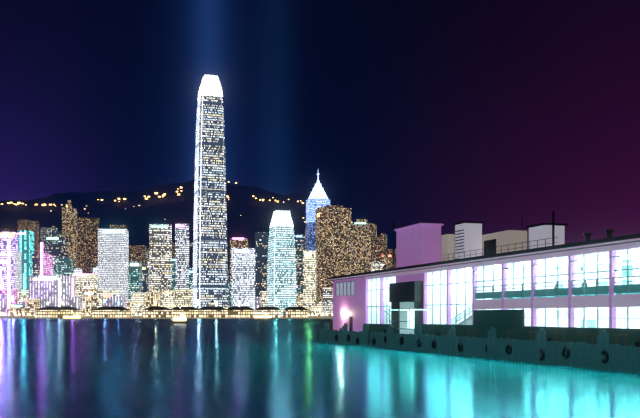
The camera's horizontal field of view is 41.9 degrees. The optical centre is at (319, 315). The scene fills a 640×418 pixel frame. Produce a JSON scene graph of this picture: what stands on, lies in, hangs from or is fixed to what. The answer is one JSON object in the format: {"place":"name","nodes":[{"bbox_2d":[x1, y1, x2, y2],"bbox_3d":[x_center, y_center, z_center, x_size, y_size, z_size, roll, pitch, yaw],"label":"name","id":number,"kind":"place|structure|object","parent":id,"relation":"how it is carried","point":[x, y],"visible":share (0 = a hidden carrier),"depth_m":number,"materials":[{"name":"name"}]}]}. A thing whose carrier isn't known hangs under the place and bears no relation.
{"place":"outdoors","nodes":[
{"label":"outdoors","id":0,"kind":"place"},
{"bbox_2d":[15,251,21,289],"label":"building","id":1,"kind":"structure","parent":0,"point":[18,270],"depth_m":1589.42,"materials":[{"name":"white"}]},
{"bbox_2d":[0,242,73,296],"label":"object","id":2,"kind":"object","parent":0,"point":[41,259],"visible":0.81,"depth_m":1479.03,"materials":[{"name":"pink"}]},
{"bbox_2d":[32,254,41,275],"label":"building","id":3,"kind":"structure","parent":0,"point":[35,264],"depth_m":1628.87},
{"bbox_2d":[72,274,97,315],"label":"building","id":4,"kind":"structure","parent":0,"point":[88,282],"depth_m":1531.26,"materials":[{"name":"beige"}]},
{"bbox_2d":[98,228,128,308],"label":"skyscraper","id":5,"kind":"structure","parent":0,"point":[113,254],"depth_m":1552.64,"materials":[{"name":"white glass"}]},
{"bbox_2d":[19,225,297,287],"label":"rooftop signs","id":6,"kind":"object","parent":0,"point":[175,226],"visible":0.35,"depth_m":1531.84,"materials":[{"name":"grey"}]},
{"bbox_2d":[12,223,365,306],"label":"rooftop signs","id":7,"kind":"object","parent":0,"point":[107,231],"visible":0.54,"depth_m":1507.38,"materials":[{"name":"grey"}]},
{"bbox_2d":[0,180,458,283],"bbox_3d":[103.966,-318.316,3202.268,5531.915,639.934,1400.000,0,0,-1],"label":"mountain","id":8,"kind":"structure","parent":0,"point":[171,207],"depth_m":3490.59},
{"bbox_2d":[1,182,351,222],"bbox_3d":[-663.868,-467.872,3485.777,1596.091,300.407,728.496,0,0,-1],"label":"hillside lights","id":9,"kind":"object","parent":8,"relation":"on","point":[139,205],"visible":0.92,"depth_m":3599.85,"materials":[{"name":"yellow"}]},
{"bbox_2d":[85,250,383,293],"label":"rooftop signs","id":10,"kind":"object","parent":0,"point":[236,251],"visible":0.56,"depth_m":1516.54,"materials":[{"name":"grey"}]},
{"bbox_2d":[0,318,639,417],"bbox_3d":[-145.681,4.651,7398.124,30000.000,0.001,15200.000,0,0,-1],"label":"water","id":11,"kind":"structure","parent":0,"point":[167,368],"depth_m":62.85,"materials":[{"name":"blue liquid"}]},
{"bbox_2d":[34,306,81,318],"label":"pier","id":12,"kind":"structure","parent":11,"relation":"in","point":[57,312],"depth_m":1321.77,"materials":[{"name":"beige"}]},
{"bbox_2d":[60,315,84,318],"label":"ferry boat","id":13,"kind":"object","parent":11,"relation":"on","point":[73,317],"visible":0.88,"depth_m":1042.26,"materials":[{"name":"grey"}]},
{"bbox_2d":[92,307,130,318],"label":"pier","id":14,"kind":"structure","parent":11,"relation":"in","point":[111,312],"depth_m":1335.34,"materials":[{"name":"beige"}]},
{"bbox_2d":[143,306,168,318],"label":"pier","id":15,"kind":"structure","parent":11,"relation":"in","point":[154,312],"depth_m":1324.78,"materials":[{"name":"beige"}]},
{"bbox_2d":[0,316,332,317],"bbox_3d":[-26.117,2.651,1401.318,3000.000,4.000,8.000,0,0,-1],"label":"seawall","id":16,"kind":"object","parent":11,"relation":"in","point":[139,316],"visible":0.25,"depth_m":1390.17,"materials":[{"name":"brown"}]},
{"bbox_2d":[0,312,332,315],"bbox_3d":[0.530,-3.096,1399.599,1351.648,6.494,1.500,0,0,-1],"label":"promenade lamps","id":17,"kind":"object","parent":16,"relation":"on","point":[135,314],"visible":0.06,"depth_m":1389.84,"materials":[{"name":"yellow"}]},
{"bbox_2d":[172,307,188,323],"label":"ferry boat","id":18,"kind":"object","parent":11,"relation":"on","point":[181,319],"visible":0.85,"depth_m":496.34,"materials":[{"name":"grey"}]},
{"bbox_2d":[168,307,196,318],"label":"pier","id":19,"kind":"structure","parent":11,"relation":"in","point":[189,312],"depth_m":1337.63,"materials":[{"name":"beige"}]},
{"bbox_2d":[196,300,225,318],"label":"pier","id":20,"kind":"structure","parent":11,"relation":"in","point":[212,311],"depth_m":1326.58,"materials":[{"name":"beige"}]},
{"bbox_2d":[225,307,254,318],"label":"pier","id":21,"kind":"structure","parent":11,"relation":"in","point":[240,312],"depth_m":1339.41,"materials":[{"name":"beige"}]},
{"bbox_2d":[251,315,274,318],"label":"ferry boat","id":22,"kind":"object","parent":11,"relation":"on","point":[263,317],"visible":0.81,"depth_m":1176.64,"materials":[{"name":"grey"}]},
{"bbox_2d":[255,306,280,318],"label":"pier","id":23,"kind":"structure","parent":11,"relation":"in","point":[273,311],"depth_m":1328.41,"materials":[{"name":"beige"}]},
{"bbox_2d":[283,307,307,318],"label":"pier","id":24,"kind":"structure","parent":11,"relation":"in","point":[295,312],"depth_m":1341.17,"materials":[{"name":"beige"}]},
{"bbox_2d":[319,323,639,373],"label":"pier fender piles","id":25,"kind":"object","parent":11,"relation":"in","point":[621,358],"visible":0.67,"depth_m":86.72,"materials":[{"name":"concrete"}]},
{"bbox_2d":[326,328,608,363],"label":"tire fenders","id":26,"kind":"object","parent":25,"relation":"attached to","point":[509,352],"visible":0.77,"depth_m":96.23,"materials":[{"name":"black rubber"}]},
{"bbox_2d":[0,0,639,248],"label":"sky","id":27,"kind":"structure","parent":0,"point":[498,114],"materials":[{"name":"blue"}]},
{"bbox_2d":[389,281,422,333],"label":"pier hoist canopy","id":28,"kind":"object","parent":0,"point":[410,291],"visible":0.5,"depth_m":114.93,"materials":[{"name":"black metal"}]},
{"bbox_2d":[407,309,428,327],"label":"door frame","id":29,"kind":"object","parent":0,"point":[411,318],"visible":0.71,"depth_m":116.92,"materials":[{"name":"white metal"}]},
{"bbox_2d":[394,223,443,267],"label":"rooftop structure","id":30,"kind":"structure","parent":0,"point":[418,243],"depth_m":115.26,"materials":[{"name":"purple paint"}]},
{"bbox_2d":[384,310,471,324],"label":"pier ramps","id":31,"kind":"object","parent":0,"point":[469,320],"visible":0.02,"depth_m":106.87,"materials":[{"name":"grey metal"}]},
{"bbox_2d":[384,303,471,324],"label":"pier ramp railings","id":32,"kind":"object","parent":31,"relation":"on","point":[451,319],"visible":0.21,"depth_m":107.36,"materials":[{"name":"grey metal"}]},
{"bbox_2d":[333,251,615,331],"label":"wall","id":33,"kind":"structure","parent":0,"point":[355,306],"depth_m":112.05,"materials":[{"name":"purple paint"}]},
{"bbox_2d":[335,281,354,295],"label":"endwall window frames","id":34,"kind":"structure","parent":33,"relation":"attached to","point":[346,288],"depth_m":142.49,"materials":[{"name":"grey metal"}]},
{"bbox_2d":[337,281,353,295],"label":"window","id":35,"kind":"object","parent":33,"relation":"attached to","point":[348,290],"depth_m":143.19,"materials":[{"name":"white glass"}]},
{"bbox_2d":[349,317,352,330],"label":"door","id":36,"kind":"structure","parent":33,"relation":"attached to","point":[350,322],"depth_m":139.62,"materials":[{"name":"black"}]},
{"bbox_2d":[393,211,567,267],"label":"rooftop equipment","id":37,"kind":"object","parent":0,"point":[489,243],"visible":0.92,"depth_m":102.06,"materials":[{"name":"black metal"}]},
{"bbox_2d":[328,233,639,280],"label":"roof","id":38,"kind":"structure","parent":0,"point":[612,239],"depth_m":89.13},
{"bbox_2d":[441,230,526,260],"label":"rooftop structure","id":39,"kind":"object","parent":38,"relation":"on","point":[508,237],"visible":0.57,"depth_m":99.87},
{"bbox_2d":[445,229,613,259],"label":"pier roof clutter","id":40,"kind":"object","parent":38,"relation":"on","point":[609,232],"visible":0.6,"depth_m":87.77,"materials":[{"name":"black metal"}]},
{"bbox_2d":[328,238,639,280],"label":"roof edge","id":41,"kind":"object","parent":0,"point":[613,242],"visible":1,"depth_m":89.29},
{"bbox_2d":[365,242,639,308],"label":"fascia","id":42,"kind":"structure","parent":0,"point":[621,300],"depth_m":83.46,"materials":[{"name":"paint"}]},
{"bbox_2d":[367,249,639,328],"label":"window frames","id":43,"kind":"structure","parent":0,"point":[513,278],"depth_m":88.51,"materials":[{"name":"white metal"}]},
{"bbox_2d":[368,248,639,333],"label":"windows","id":44,"kind":"structure","parent":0,"point":[551,320],"depth_m":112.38,"materials":[{"name":"white glass"}]},
{"bbox_2d":[389,309,413,329],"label":"gangway frame","id":45,"kind":"object","parent":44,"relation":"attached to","point":[399,321],"visible":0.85,"depth_m":114.43,"materials":[{"name":"white metal"}]},
{"bbox_2d":[554,260,639,327],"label":"windows","id":46,"kind":"structure","parent":44,"relation":"attached to","point":[590,318],"depth_m":93.99,"materials":[{"name":"white glass"}]},
{"bbox_2d":[455,223,564,258],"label":"rooftop structure","id":47,"kind":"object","parent":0,"point":[472,235],"depth_m":104.79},
{"bbox_2d":[467,329,627,345],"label":"pier mooring rails","id":48,"kind":"object","parent":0,"point":[592,334],"visible":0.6,"depth_m":79.01,"materials":[{"name":"metal"}]},
{"bbox_2d":[475,284,639,298],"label":"pier balustrade","id":49,"kind":"object","parent":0,"point":[602,290],"visible":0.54,"depth_m":81.88,"materials":[{"name":"teal glass"}]},
{"bbox_2d":[475,275,639,299],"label":"pier balustrade rails","id":50,"kind":"object","parent":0,"point":[583,284],"visible":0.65,"depth_m":81.72,"materials":[{"name":"metal"}]},
{"bbox_3d":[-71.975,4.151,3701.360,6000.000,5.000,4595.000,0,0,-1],"label":"island land","id":51,"kind":"structure","parent":0,"visible":0},
{"bbox_2d":[0,295,5,315],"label":"building","id":52,"kind":"structure","parent":51,"relation":"on","point":[3,304],"depth_m":1482.16,"materials":[{"name":"white"}]},
{"bbox_2d":[0,232,17,288],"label":"skyscraper","id":53,"kind":"structure","parent":51,"relation":"on","point":[13,244],"depth_m":1637.79,"materials":[{"name":"purple"}]},
{"bbox_2d":[0,289,17,315],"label":"building","id":54,"kind":"structure","parent":51,"relation":"on","point":[14,292],"depth_m":1488.86,"materials":[{"name":"pink"}]},
{"bbox_2d":[9,304,26,315],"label":"building","id":55,"kind":"structure","parent":51,"relation":"on","point":[18,310],"depth_m":1460.87,"materials":[{"name":"beige"}]},
{"bbox_2d":[18,290,28,303],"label":"building","id":56,"kind":"structure","parent":51,"relation":"on","point":[21,296],"depth_m":1533.01,"materials":[{"name":"beige"}]},
{"bbox_2d":[17,220,31,232],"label":"building","id":57,"kind":"structure","parent":51,"relation":"on","point":[21,224],"depth_m":2482.43,"materials":[{"name":"black"}]},
{"bbox_2d":[18,230,33,289],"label":"building","id":58,"kind":"structure","parent":51,"relation":"on","point":[26,244],"depth_m":1608.62,"materials":[{"name":"teal glass"}]},
{"bbox_2d":[22,299,39,315],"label":"building","id":59,"kind":"structure","parent":51,"relation":"on","point":[33,305],"depth_m":1462.36,"materials":[{"name":"beige"}]},
{"bbox_2d":[29,221,38,253],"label":"building","id":60,"kind":"structure","parent":51,"relation":"on","point":[34,226],"depth_m":2284.51,"materials":[{"name":"black"}]},
{"bbox_2d":[42,253,52,275],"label":"building","id":61,"kind":"structure","parent":51,"relation":"on","point":[47,264],"depth_m":1701.45,"materials":[{"name":"pink"}]},
{"bbox_2d":[40,227,56,241],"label":"building","id":62,"kind":"structure","parent":51,"relation":"on","point":[44,231],"depth_m":2183.23,"materials":[{"name":"black"}]},
{"bbox_2d":[29,276,74,307],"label":"building","id":63,"kind":"structure","parent":51,"relation":"on","point":[44,291],"depth_m":1510.19,"materials":[{"name":"black"}]},
{"bbox_2d":[0,239,59,307],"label":"building light strips","id":64,"kind":"object","parent":63,"relation":"attached to","point":[33,278],"visible":0.9,"depth_m":1477.91,"materials":[{"name":"white"}]},
{"bbox_2d":[53,259,55,275],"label":"building","id":65,"kind":"structure","parent":51,"relation":"on","point":[54,268],"depth_m":1804.72,"materials":[{"name":"teal"}]},
{"bbox_2d":[43,231,67,258],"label":"building","id":66,"kind":"structure","parent":51,"relation":"on","point":[56,248],"depth_m":1889.87,"materials":[{"name":"black"}]},
{"bbox_2d":[0,234,58,238],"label":"rooftop signs","id":67,"kind":"object","parent":66,"relation":"attached to","point":[4,235],"visible":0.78,"depth_m":1634.76,"materials":[{"name":"grey"}]},
{"bbox_2d":[56,257,73,275],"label":"building","id":68,"kind":"structure","parent":51,"relation":"on","point":[64,266],"depth_m":1652.85,"materials":[{"name":"teal"}]},
{"bbox_2d":[62,200,76,268],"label":"skyscraper","id":69,"kind":"structure","parent":51,"relation":"on","point":[69,222],"depth_m":2236.74,"materials":[{"name":"black"}]},
{"bbox_2d":[67,297,81,309],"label":"building","id":70,"kind":"structure","parent":51,"relation":"on","point":[75,302],"depth_m":1434.35,"materials":[{"name":"white"}]},
{"bbox_2d":[78,217,98,273],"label":"building","id":71,"kind":"structure","parent":51,"relation":"on","point":[88,227],"depth_m":2286.97,"materials":[{"name":"black"}]},
{"bbox_2d":[83,290,96,315],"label":"building","id":72,"kind":"structure","parent":51,"relation":"on","point":[90,301],"depth_m":1519.67,"materials":[{"name":"beige"}]},
{"bbox_2d":[97,290,118,307],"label":"building","id":73,"kind":"structure","parent":51,"relation":"on","point":[99,296],"depth_m":1508.03,"materials":[{"name":"beige"}]},
{"bbox_2d":[102,294,115,306],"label":"building","id":74,"kind":"structure","parent":51,"relation":"on","point":[104,304],"depth_m":1482.74,"materials":[{"name":"beige"}]},
{"bbox_2d":[108,296,125,307],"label":"building","id":75,"kind":"structure","parent":51,"relation":"on","point":[113,301],"depth_m":1438.48,"materials":[{"name":"white"}]},
{"bbox_2d":[110,225,126,228],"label":"building","id":76,"kind":"structure","parent":51,"relation":"on","point":[118,226],"depth_m":2488.09,"materials":[{"name":"black"}]},
{"bbox_2d":[128,262,141,299],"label":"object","id":77,"kind":"object","parent":51,"relation":"on","point":[135,277],"visible":0.54,"depth_m":1592.83,"materials":[{"name":"teal"}]},
{"bbox_2d":[129,246,145,267],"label":"building","id":78,"kind":"structure","parent":51,"relation":"on","point":[137,253],"depth_m":2290.10,"materials":[{"name":"black"}]},
{"bbox_2d":[131,292,148,315],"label":"building","id":79,"kind":"structure","parent":51,"relation":"on","point":[137,298],"depth_m":1535.35,"materials":[{"name":"beige"}]},
{"bbox_2d":[142,268,148,291],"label":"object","id":80,"kind":"object","parent":51,"relation":"on","point":[145,279],"visible":0.23,"depth_m":1692.85,"materials":[{"name":"black"}]},
{"bbox_2d":[144,293,159,308],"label":"building","id":81,"kind":"structure","parent":51,"relation":"on","point":[150,299],"depth_m":1459.84,"materials":[{"name":"beige"}]},
{"bbox_2d":[149,224,171,292],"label":"skyscraper","id":82,"kind":"structure","parent":51,"relation":"on","point":[160,258],"depth_m":1495.31,"materials":[{"name":"beige"}]},
{"bbox_2d":[150,290,174,308],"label":"low building","id":83,"kind":"structure","parent":51,"relation":"on","point":[167,298],"depth_m":1464.49,"materials":[{"name":"beige"}]},
{"bbox_2d":[172,258,174,289],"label":"building","id":84,"kind":"structure","parent":51,"relation":"on","point":[173,275],"depth_m":1921.51,"materials":[{"name":"teal glass"}]},
{"bbox_2d":[175,223,188,288],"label":"skyscraper","id":85,"kind":"structure","parent":51,"relation":"on","point":[181,257],"depth_m":1536.05,"materials":[{"name":"white glass"}]},
{"bbox_2d":[175,289,192,306],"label":"building","id":86,"kind":"structure","parent":51,"relation":"on","point":[183,297],"depth_m":1438.49,"materials":[{"name":"beige"}]},
{"bbox_2d":[189,267,192,288],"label":"building","id":87,"kind":"structure","parent":51,"relation":"on","point":[190,279],"depth_m":1689.17,"materials":[{"name":"teal glass"}]},
{"bbox_2d":[193,74,227,308],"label":"skyscraper","id":88,"kind":"structure","parent":51,"relation":"on","point":[210,232],"depth_m":1450.96,"materials":[{"name":"white glass"}]},
{"bbox_2d":[199,95,225,307],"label":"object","id":89,"kind":"object","parent":88,"relation":"attached to","point":[200,204],"visible":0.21,"depth_m":1446.53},
{"bbox_2d":[228,282,231,307],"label":"building","id":90,"kind":"structure","parent":51,"relation":"on","point":[229,295],"depth_m":1731.40,"materials":[{"name":"teal"}]},
{"bbox_2d":[230,238,247,283],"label":"high-rise building","id":91,"kind":"structure","parent":51,"relation":"on","point":[239,243],"depth_m":1796.25,"materials":[{"name":"black"}]},
{"bbox_2d":[232,248,254,309],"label":"high-rise building","id":92,"kind":"structure","parent":51,"relation":"on","point":[243,279],"depth_m":1437.30,"materials":[{"name":"white"}]},
{"bbox_2d":[255,297,260,308],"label":"building","id":93,"kind":"structure","parent":51,"relation":"on","point":[257,301],"depth_m":1462.76,"materials":[{"name":"white"}]},
{"bbox_2d":[255,232,267,297],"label":"skyscraper","id":94,"kind":"structure","parent":51,"relation":"on","point":[261,252],"depth_m":1597.65,"materials":[{"name":"black"}]},
{"bbox_2d":[262,291,266,305],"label":"building","id":95,"kind":"structure","parent":51,"relation":"on","point":[264,298],"depth_m":1488.10,"materials":[{"name":"beige"}]},
{"bbox_2d":[267,210,296,315],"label":"skyscraper","id":96,"kind":"structure","parent":51,"relation":"on","point":[282,242],"depth_m":1422.22,"materials":[{"name":"white glass"}]},
{"bbox_2d":[274,226,294,289],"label":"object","id":97,"kind":"object","parent":96,"relation":"attached to","point":[274,260],"visible":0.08,"depth_m":1417.88,"materials":[{"name":"white"}]},
{"bbox_2d":[297,294,302,306],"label":"building","id":98,"kind":"structure","parent":51,"relation":"on","point":[299,300],"depth_m":1595.72,"materials":[{"name":"beige"}]},
{"bbox_2d":[295,235,304,293],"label":"skyscraper","id":99,"kind":"structure","parent":51,"relation":"on","point":[299,245],"depth_m":1699.07,"materials":[{"name":"black"}]},
{"bbox_2d":[303,251,315,307],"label":"building","id":100,"kind":"structure","parent":51,"relation":"on","point":[309,266],"depth_m":1499.48,"materials":[{"name":"beige"}]},
{"bbox_2d":[306,302,322,315],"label":"building","id":101,"kind":"structure","parent":51,"relation":"on","point":[314,308],"depth_m":1481.12,"materials":[{"name":"beige"}]},
{"bbox_2d":[306,173,329,250],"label":"skyscraper","id":102,"kind":"structure","parent":51,"relation":"on","point":[318,198],"depth_m":1958.44,"materials":[{"name":"blue glass"}]},
{"bbox_2d":[323,288,332,315],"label":"building","id":103,"kind":"structure","parent":51,"relation":"on","point":[328,300],"depth_m":1745.08,"materials":[{"name":"white"}]},
{"bbox_2d":[316,205,350,301],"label":"skyscraper","id":104,"kind":"structure","parent":51,"relation":"on","point":[333,240],"depth_m":1750.86,"materials":[{"name":"brown"}]},
{"bbox_2d":[352,219,370,273],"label":"skyscraper","id":105,"kind":"structure","parent":51,"relation":"on","point":[361,248],"depth_m":1901.87,"materials":[{"name":"brown"}]},
{"bbox_2d":[371,226,375,237],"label":"building","id":106,"kind":"structure","parent":51,"relation":"on","point":[373,232],"depth_m":2270.20,"materials":[{"name":"brown"}]},
{"bbox_2d":[371,238,381,262],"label":"building","id":107,"kind":"structure","parent":51,"relation":"on","point":[376,249],"depth_m":2002.66,"materials":[{"name":"brown"}]},
{"bbox_2d":[371,261,382,270],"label":"building","id":108,"kind":"structure","parent":51,"relation":"on","point":[376,265],"depth_m":1918.40,"materials":[{"name":"white"}]},
{"bbox_2d":[379,233,385,248],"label":"building","id":109,"kind":"structure","parent":51,"relation":"on","point":[382,236],"depth_m":2707.85,"materials":[{"name":"brown"}]},
{"bbox_2d":[382,255,390,268],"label":"building","id":110,"kind":"structure","parent":51,"relation":"on","point":[386,259],"depth_m":2037.30,"materials":[{"name":"brown"}]},
{"bbox_2d":[382,249,395,267],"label":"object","id":111,"kind":"object","parent":51,"relation":"on","point":[390,251],"visible":0.08,"depth_m":2203.70,"materials":[{"name":"brown"}]},
{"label":"pier deck","id":112,"kind":"structure","parent":0,"visible":0},
{"bbox_2d":[330,328,639,346],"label":"pier bollards","id":113,"kind":"object","parent":112,"relation":"on","point":[637,344],"visible":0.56,"depth_m":81.53,"materials":[{"name":"metal"}]},
{"bbox_2d":[363,309,639,346],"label":"pier wall","id":114,"kind":"structure","parent":112,"relation":"on","point":[502,322],"depth_m":88.74,"materials":[{"name":"grey concrete"}]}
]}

